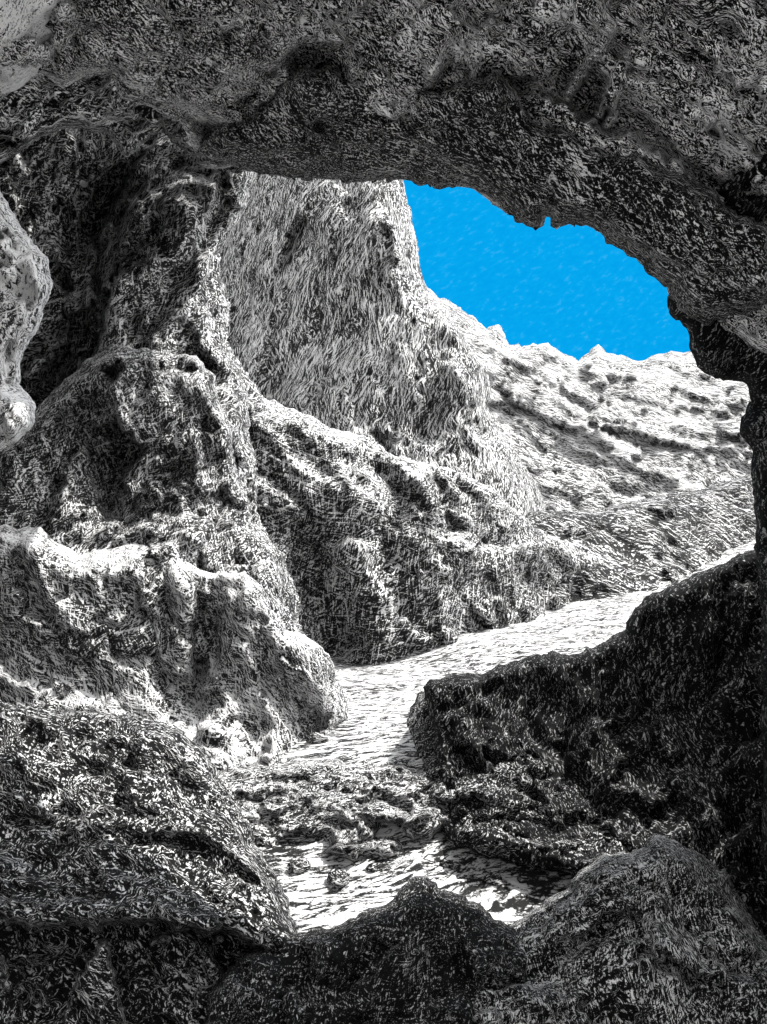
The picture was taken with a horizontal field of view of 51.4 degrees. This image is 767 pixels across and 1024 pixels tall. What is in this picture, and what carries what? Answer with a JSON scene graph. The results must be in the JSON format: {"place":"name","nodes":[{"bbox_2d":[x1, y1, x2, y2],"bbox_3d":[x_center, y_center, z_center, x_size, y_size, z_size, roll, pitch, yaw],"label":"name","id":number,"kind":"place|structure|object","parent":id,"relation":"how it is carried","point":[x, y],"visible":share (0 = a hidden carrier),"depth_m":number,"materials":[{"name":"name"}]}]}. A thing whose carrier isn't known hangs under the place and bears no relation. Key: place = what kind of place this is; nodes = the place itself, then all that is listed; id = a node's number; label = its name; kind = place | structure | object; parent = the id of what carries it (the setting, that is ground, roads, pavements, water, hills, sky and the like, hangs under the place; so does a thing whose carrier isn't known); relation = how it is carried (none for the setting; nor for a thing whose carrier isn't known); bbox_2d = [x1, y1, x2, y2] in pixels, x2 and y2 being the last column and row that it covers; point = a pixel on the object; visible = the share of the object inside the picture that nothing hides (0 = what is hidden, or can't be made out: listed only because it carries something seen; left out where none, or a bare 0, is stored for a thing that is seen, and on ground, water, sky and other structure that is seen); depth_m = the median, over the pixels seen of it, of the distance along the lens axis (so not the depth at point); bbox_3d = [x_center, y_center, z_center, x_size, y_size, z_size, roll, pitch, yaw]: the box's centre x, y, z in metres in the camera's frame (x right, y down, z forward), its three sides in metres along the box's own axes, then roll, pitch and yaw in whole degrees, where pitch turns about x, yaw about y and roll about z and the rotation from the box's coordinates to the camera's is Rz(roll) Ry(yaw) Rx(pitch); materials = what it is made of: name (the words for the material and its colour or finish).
{"place":"outdoors","nodes":[
{"label":"outdoors","id":0,"kind":"place"},
{"bbox_2d":[257,539,755,933],"bbox_3d":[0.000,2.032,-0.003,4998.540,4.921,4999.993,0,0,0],"label":"ground","id":1,"kind":"structure","parent":0,"point":[380,699],"depth_m":12.66,"materials":[{"name":"white sand"}]},
{"bbox_2d":[0,191,52,450],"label":"rock pillar","id":2,"kind":"object","parent":1,"relation":"on","point":[26,283],"visible":1,"depth_m":10.46,"materials":[{"name":"grey stone"}]},
{"bbox_2d":[0,699,297,1023],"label":"rock slope","id":3,"kind":"structure","parent":1,"relation":"on","point":[139,884],"depth_m":6.79,"materials":[{"name":"grey stone"}]},
{"bbox_2d":[0,127,299,622],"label":"cliff wall","id":4,"kind":"structure","parent":1,"relation":"on","point":[130,246],"depth_m":20.33,"materials":[{"name":"grey stone"}]},
{"bbox_2d":[0,76,254,171],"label":"rock overhang","id":5,"kind":"object","parent":4,"relation":"attached to","point":[34,109],"visible":0.17,"depth_m":11.97,"materials":[{"name":"grey stone"}]},
{"bbox_2d":[0,343,301,662],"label":"rock buttress","id":6,"kind":"object","parent":4,"relation":"attached to","point":[116,445],"visible":0.65,"depth_m":15.33,"materials":[{"name":"grey stone"}]},
{"bbox_2d":[0,524,348,770],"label":"rock hump","id":7,"kind":"object","parent":1,"relation":"on","point":[264,687],"visible":0.56,"depth_m":12.79,"materials":[{"name":"grey stone"}]},
{"bbox_2d":[287,859,310,875],"bbox_3d":[-0.925,3.887,8.717,0.222,0.164,0.277,0,0,35],"label":"stone","id":8,"kind":"object","parent":1,"relation":"on","point":[297,866],"visible":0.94,"depth_m":8.66,"materials":[{"name":"grey stone"}]},
{"bbox_2d":[306,732,328,743],"bbox_3d":[-1.111,3.809,13.324,0.332,0.254,0.332,0,0,-39],"label":"stone","id":9,"kind":"object","parent":1,"relation":"on","point":[315,738],"visible":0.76,"depth_m":13.23,"materials":[{"name":"grey stone"}]},
{"bbox_2d":[217,756,448,846],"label":"rubble block","id":10,"kind":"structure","parent":1,"relation":"on","point":[327,800],"depth_m":10.12,"materials":[{"name":"grey stone"}]},
{"bbox_2d":[327,868,349,888],"bbox_3d":[-0.473,3.868,8.387,0.246,0.179,0.345,0,0,0],"label":"stone","id":11,"kind":"object","parent":1,"relation":"on","point":[337,878],"visible":0.97,"depth_m":8.32,"materials":[{"name":"grey stone"}]},
{"bbox_2d":[323,836,401,860],"bbox_3d":[-0.202,3.977,9.412,1.167,0.585,1.607,0,0,0],"label":"rubble block","id":12,"kind":"object","parent":1,"relation":"on","point":[385,847],"depth_m":8.88,"materials":[{"name":"grey stone"}]},
{"bbox_2d":[204,876,527,1023],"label":"peaked rock","id":13,"kind":"object","parent":1,"relation":"on","point":[420,950],"visible":0.91,"depth_m":6.10,"materials":[{"name":"grey stone"}]},
{"bbox_2d":[365,863,381,872],"bbox_3d":[-0.106,3.854,8.613,0.190,0.096,0.154,0,0,0],"label":"stone","id":14,"kind":"object","parent":1,"relation":"on","point":[373,867],"visible":1,"depth_m":8.58,"materials":[{"name":"grey stone"}]},
{"bbox_2d":[218,174,545,516],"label":"rock tower","id":15,"kind":"structure","parent":1,"relation":"on","point":[340,319],"depth_m":45.27,"materials":[{"name":"grey stone"}]},
{"bbox_2d":[0,0,766,893],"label":"rock arch","id":16,"kind":"object","parent":1,"relation":"on","point":[636,128],"visible":1,"depth_m":6.38,"materials":[{"name":"grey stone"}]},
{"bbox_2d":[235,358,598,664],"bbox_3d":[2.982,-0.048,30.847,25.942,13.058,14.719,0,0,-28],"label":"rock ramp","id":17,"kind":"object","parent":1,"relation":"on","point":[390,557],"visible":0.48,"depth_m":23.32,"materials":[{"name":"grey stone"}]},
{"bbox_2d":[439,859,453,867],"bbox_3d":[0.691,3.838,8.676,0.169,0.097,0.133,0,0,18],"label":"stone","id":18,"kind":"object","parent":1,"relation":"on","point":[445,863],"visible":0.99,"depth_m":8.64,"materials":[{"name":"grey stone"}]},
{"bbox_2d":[483,872,502,885],"bbox_3d":[1.143,3.849,8.334,0.197,0.137,0.213,0,0,0],"label":"stone","id":19,"kind":"object","parent":1,"relation":"on","point":[493,879],"visible":1,"depth_m":8.29,"materials":[{"name":"grey stone"}]},
{"bbox_2d":[406,691,628,873],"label":"scree slope","id":20,"kind":"structure","parent":1,"relation":"on","point":[504,787],"depth_m":9.28,"materials":[{"name":"grey stone"}]},
{"bbox_2d":[423,550,766,937],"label":"rock wall","id":21,"kind":"structure","parent":1,"relation":"on","point":[642,728],"depth_m":10.21,"materials":[{"name":"grey stone"}]},
{"bbox_2d":[472,834,766,1023],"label":"rock mound","id":22,"kind":"object","parent":1,"relation":"on","point":[658,929],"visible":0.91,"depth_m":6.05,"materials":[{"name":"grey stone"}]},
{"bbox_2d":[525,473,756,604],"bbox_3d":[20.440,1.557,49.426,48.386,12.408,14.901,0,0,-40],"label":"rock bank","id":23,"kind":"object","parent":1,"relation":"on","point":[650,544],"visible":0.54,"depth_m":39.74,"materials":[{"name":"grey stone"}]},
{"bbox_2d":[404,180,689,360],"bbox_3d":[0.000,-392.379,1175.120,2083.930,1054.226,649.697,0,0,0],"label":"sky","id":24,"kind":"structure","parent":0,"point":[577,292],"depth_m":1405.86,"materials":[{"name":"blue"}]},
{"bbox_2d":[426,286,752,511],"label":"mountain ridge","id":25,"kind":"structure","parent":0,"point":[597,428],"depth_m":83.11,"materials":[{"name":"stone"}]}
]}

